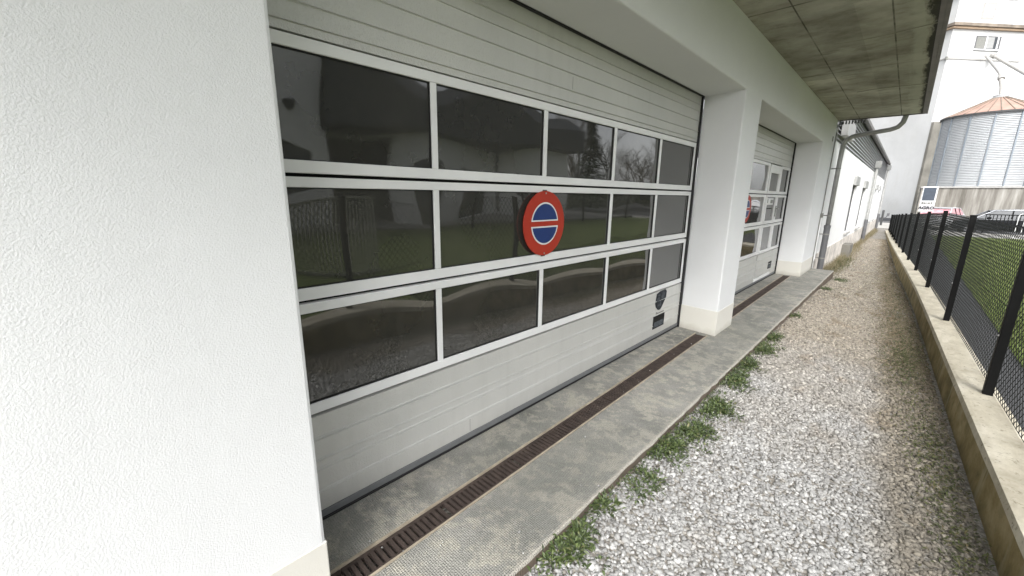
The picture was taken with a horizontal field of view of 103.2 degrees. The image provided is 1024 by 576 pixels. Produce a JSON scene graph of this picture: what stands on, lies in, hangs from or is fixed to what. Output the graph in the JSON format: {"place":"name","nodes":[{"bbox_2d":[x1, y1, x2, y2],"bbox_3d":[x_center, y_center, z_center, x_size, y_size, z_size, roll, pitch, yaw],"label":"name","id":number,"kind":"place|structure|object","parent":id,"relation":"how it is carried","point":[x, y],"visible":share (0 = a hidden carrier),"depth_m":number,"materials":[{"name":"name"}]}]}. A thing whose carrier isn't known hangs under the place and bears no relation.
{"place":"outdoors","nodes":[
{"label":"outdoors","id":0,"kind":"place"},
{"bbox_2d":[369,316,774,553],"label":"stray gravel","id":1,"kind":"structure","parent":0,"point":[556,471],"depth_m":2.02,"materials":[{"name":"grey gravel"}]},
{"bbox_2d":[323,268,833,575],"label":"pavement","id":2,"kind":"structure","parent":0,"point":[539,501],"depth_m":2.27,"materials":[{"name":"concrete"}]},
{"bbox_2d":[350,228,998,575],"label":"gravel path","id":3,"kind":"structure","parent":0,"point":[880,234],"depth_m":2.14,"materials":[{"name":"grey gravel"}]},
{"bbox_2d":[0,0,952,575],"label":"garage building","id":4,"kind":"structure","parent":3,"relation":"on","point":[280,280],"depth_m":1.73,"materials":[{"name":"white paint"}]},
{"bbox_2d":[266,0,704,519],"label":"garage door","id":5,"kind":"structure","parent":4,"relation":"in","point":[418,137],"depth_m":2.16,"materials":[{"name":"metal"}]},
{"bbox_2d":[523,190,563,255],"bbox_3d":[0.209,-0.421,2.654,0.022,0.430,0.416,13,18,42],"label":"no parking sign","id":6,"kind":"object","parent":5,"relation":"attached to","point":[543,222],"visible":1,"depth_m":2.63,"materials":[{"name":"metal"}]},
{"bbox_2d":[745,195,750,222],"bbox_3d":[3.445,-1.160,5.960,0.022,0.414,0.400,13,18,42],"label":"no parking sign","id":7,"kind":"object","parent":4,"relation":"attached to","point":[748,210],"visible":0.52,"depth_m":6.00,"materials":[{"name":"metal"}]},
{"bbox_2d":[735,124,796,294],"bbox_3d":[3.755,-1.221,6.314,0.180,2.650,4.525,13,18,42],"label":"garage door","id":8,"kind":"structure","parent":4,"relation":"in","point":[774,154],"depth_m":6.78,"materials":[{"name":"metal"}]},
{"bbox_2d":[527,514,610,575],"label":"weed clump","id":9,"kind":"object","parent":3,"relation":"on","point":[575,540],"visible":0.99,"depth_m":1.76,"materials":[{"name":"green plant"}]},
{"bbox_2d":[584,488,626,519],"bbox_3d":[0.456,1.073,2.003,0.171,0.084,0.229,13,18,42],"label":"weed clump","id":10,"kind":"object","parent":3,"relation":"on","point":[606,501],"visible":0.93,"depth_m":2.02,"materials":[{"name":"green plant"}]},
{"bbox_2d":[624,464,668,505],"bbox_3d":[0.710,1.047,2.161,0.226,0.072,0.333,13,18,42],"label":"weed clump","id":11,"kind":"object","parent":3,"relation":"on","point":[652,476],"visible":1,"depth_m":2.18,"materials":[{"name":"green plant"}]},
{"bbox_2d":[540,331,778,568],"bbox_3d":[1.614,0.823,3.191,0.133,0.052,4.310,13,18,42],"label":"kerb moss","id":12,"kind":"object","parent":3,"relation":"on","point":[626,476],"visible":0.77,"depth_m":2.29,"materials":[{"name":"green plant"}]},
{"bbox_2d":[646,429,692,471],"bbox_3d":[0.989,0.976,2.471,0.267,0.086,0.432,13,18,42],"label":"weed clump","id":13,"kind":"object","parent":3,"relation":"on","point":[668,444],"visible":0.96,"depth_m":2.46,"materials":[{"name":"green plant"}]},
{"bbox_2d":[674,416,721,455],"bbox_3d":[1.213,0.942,2.640,0.287,0.091,0.468,13,18,42],"label":"weed clump","id":14,"kind":"object","parent":3,"relation":"on","point":[691,429],"visible":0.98,"depth_m":2.65,"materials":[{"name":"green plant"}]},
{"bbox_2d":[693,389,745,429],"bbox_3d":[1.510,0.880,2.924,0.313,0.098,0.674,13,18,42],"label":"weed clump","id":15,"kind":"object","parent":3,"relation":"on","point":[721,406],"visible":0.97,"depth_m":2.94,"materials":[{"name":"green plant"}]},
{"bbox_2d":[719,365,759,393],"bbox_3d":[1.936,0.777,3.410,0.308,0.079,0.571,13,18,42],"label":"weed clump","id":16,"kind":"object","parent":3,"relation":"on","point":[735,378],"visible":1,"depth_m":3.40,"materials":[{"name":"green plant"}]},
{"bbox_2d":[737,355,768,372],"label":"weed clump","id":17,"kind":"object","parent":3,"relation":"on","point":[750,363],"visible":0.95,"depth_m":3.72,"materials":[{"name":"green plant"}]},
{"bbox_2d":[753,338,786,357],"bbox_3d":[2.617,0.618,4.133,0.275,0.095,0.629,13,18,42],"label":"weed clump","id":18,"kind":"object","parent":3,"relation":"on","point":[765,348],"visible":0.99,"depth_m":4.12,"materials":[{"name":"green plant"}]},
{"bbox_2d":[766,331,784,340],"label":"weed clump","id":19,"kind":"object","parent":3,"relation":"on","point":[774,335],"visible":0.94,"depth_m":4.49,"materials":[{"name":"green plant"}]},
{"bbox_2d":[789,312,802,317],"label":"weed clump","id":20,"kind":"object","parent":3,"relation":"on","point":[796,314],"visible":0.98,"depth_m":5.35,"materials":[{"name":"green plant"}]},
{"bbox_2d":[820,286,832,290],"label":"weed clump","id":21,"kind":"object","parent":3,"relation":"on","point":[825,288],"visible":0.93,"depth_m":7.11,"materials":[{"name":"green plant"}]},
{"bbox_2d":[825,256,856,274],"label":"rough grass","id":22,"kind":"structure","parent":3,"relation":"on","point":[843,265],"depth_m":10.97,"materials":[{"name":"green plant"}]},
{"bbox_2d":[832,277,849,281],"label":"weed clump","id":23,"kind":"object","parent":3,"relation":"on","point":[838,279],"visible":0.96,"depth_m":8.22,"materials":[{"name":"green plant"}]},
{"bbox_2d":[823,228,877,275],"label":"dry grass","id":24,"kind":"structure","parent":3,"relation":"on","point":[868,235],"depth_m":12.49,"materials":[{"name":"beige plant"}]},
{"bbox_2d":[819,247,996,575],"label":"moss patches","id":25,"kind":"object","parent":3,"relation":"on","point":[975,557],"visible":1,"depth_m":2.71,"materials":[{"name":"green plant"}]},
{"bbox_2d":[682,198,1023,296],"bbox_3d":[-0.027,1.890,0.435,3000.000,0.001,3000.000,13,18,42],"label":"ground","id":26,"kind":"structure","parent":0,"point":[886,219],"depth_m":26.19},
{"bbox_2d":[698,95,891,268],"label":"annex building","id":27,"kind":"structure","parent":26,"relation":"on","point":[866,163],"depth_m":12.65,"materials":[{"name":"white paint"}]},
{"bbox_2d":[843,176,860,234],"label":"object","id":28,"kind":"structure","parent":27,"relation":"in","point":[857,179],"depth_m":13.00,"materials":[{"name":"metal"}]},
{"bbox_2d":[855,181,868,229],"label":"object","id":29,"kind":"structure","parent":27,"relation":"in","point":[866,183],"depth_m":15.68,"materials":[{"name":"metal"}]},
{"bbox_2d":[885,230,1023,575],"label":"retaining wall","id":30,"kind":"structure","parent":26,"relation":"on","point":[989,442],"depth_m":2.56,"materials":[{"name":"concrete"}]},
{"bbox_2d":[888,211,1023,441],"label":"chain link fence","id":31,"kind":"object","parent":30,"relation":"on","point":[905,230],"visible":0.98,"depth_m":3.97,"materials":[{"name":"metal"}]},
{"bbox_2d":[915,55,1023,216],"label":"grain silo","id":32,"kind":"object","parent":26,"relation":"on","point":[977,166],"visible":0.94,"depth_m":30.42,"materials":[{"name":"metal"}]},
{"bbox_2d":[931,231,1023,238],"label":"lawn kerb","id":33,"kind":"structure","parent":26,"relation":"on","point":[990,235],"depth_m":18.13,"materials":[{"name":"concrete"}]},
{"bbox_2d":[947,209,1023,232],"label":"parked car","id":34,"kind":"object","parent":26,"relation":"on","point":[982,215],"visible":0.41,"depth_m":22.67,"materials":[{"name":"paint"}]},
{"bbox_2d":[983,214,1023,232],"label":"steel railing","id":35,"kind":"object","parent":26,"relation":"on","point":[1004,220],"visible":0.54,"depth_m":18.58,"materials":[{"name":"grey metal"}]},
{"bbox_2d":[693,0,1023,197],"label":"sky","id":36,"kind":"structure","parent":0,"point":[1017,91],"materials":[{"name":"white"}]},
{"bbox_2d":[877,222,947,231],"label":"road","id":37,"kind":"structure","parent":0,"point":[884,225],"depth_m":30.55,"materials":[{"name":"grey asphalt"}]},
{"bbox_2d":[880,210,889,224],"bbox_3d":[28.210,-5.313,30.699,0.466,1.150,0.190,13,18,42],"label":"street post","id":38,"kind":"object","parent":37,"relation":"on","point":[882,216],"visible":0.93,"depth_m":30.72,"materials":[{"name":"grey metal"}]},
{"bbox_2d":[918,186,938,211],"bbox_3d":[28.276,-5.479,27.701,0.100,2.820,0.804,-9,16,-36],"label":"information board","id":39,"kind":"object","parent":37,"relation":"on","point":[928,198],"visible":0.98,"depth_m":27.54,"materials":[{"name":"metal"}]},
{"bbox_2d":[920,207,965,229],"bbox_3d":[29.260,-4.797,27.798,4.260,1.475,1.780,-7,15,-30],"label":"parked car","id":40,"kind":"object","parent":37,"relation":"on","point":[951,210],"visible":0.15,"depth_m":27.29,"materials":[{"name":"white paint"}]},
{"bbox_2d":[870,0,1023,217],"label":"silo tower","id":41,"kind":"structure","parent":0,"point":[977,31],"depth_m":39.93,"materials":[{"name":"concrete"}]},
{"bbox_2d":[975,37,985,47],"bbox_3d":[45.092,-23.626,39.059,0.900,0.990,0.070,0,13,-4],"label":"window pane","id":42,"kind":"structure","parent":41,"relation":"in","point":[980,43],"depth_m":39.03,"materials":[{"name":"beige glass"}]},
{"bbox_2d":[974,36,1001,49],"bbox_3d":[45.837,-23.652,39.218,2.650,1.150,0.262,0,13,-4],"label":"window frame","id":43,"kind":"structure","parent":41,"relation":"in","point":[977,36],"depth_m":39.09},
{"bbox_2d":[980,2,997,19],"bbox_3d":[45.527,-26.476,38.873,1.400,1.400,0.315,0,13,-4],"label":"upper window frame","id":44,"kind":"structure","parent":41,"relation":"in","point":[985,3],"depth_m":38.72,"materials":[{"name":"plastic"}]},
{"bbox_2d":[986,37,994,48],"bbox_3d":[46.114,-23.629,39.136,0.710,0.990,0.072,0,13,-4],"label":"window pane","id":45,"kind":"structure","parent":41,"relation":"in","point":[990,42],"depth_m":39.10,"materials":[{"name":"white glass"}]},
{"bbox_2d":[993,37,997,48],"bbox_3d":[46.642,-23.631,39.178,0.250,0.990,0.070,0,13,-4],"label":"window pane","id":46,"kind":"structure","parent":41,"relation":"in","point":[996,38],"depth_m":39.14,"materials":[{"name":"grey glass"}]},
{"bbox_2d":[989,53,1023,74],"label":"conveyor pipe","id":47,"kind":"object","parent":41,"relation":"attached to","point":[1005,62],"visible":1,"depth_m":36.97,"materials":[{"name":"metal"}]},
{"bbox_2d":[895,234,1023,431],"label":"tarmac strip","id":48,"kind":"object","parent":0,"point":[1007,380],"visible":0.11,"depth_m":4.26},
{"bbox_2d":[932,235,1023,366],"bbox_3d":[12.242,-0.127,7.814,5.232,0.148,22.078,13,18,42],"label":"lawn grass","id":49,"kind":"structure","parent":0,"point":[1016,331],"depth_m":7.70,"materials":[{"name":"green plant"}]},
{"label":"drain bed","id":50,"kind":"structure","parent":0,"visible":0},
{"bbox_2d":[330,333,706,575],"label":"drain channel","id":51,"kind":"object","parent":50,"relation":"on","point":[473,490],"visible":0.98,"depth_m":2.15,"materials":[{"name":"brown metal"}]},
{"bbox_2d":[732,275,789,317],"bbox_3d":[3.947,0.115,6.433,0.137,0.078,4.192,12,17,41],"label":"drain channel","id":52,"kind":"object","parent":50,"relation":"on","point":[748,302],"visible":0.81,"depth_m":6.23,"materials":[{"name":"metal"}]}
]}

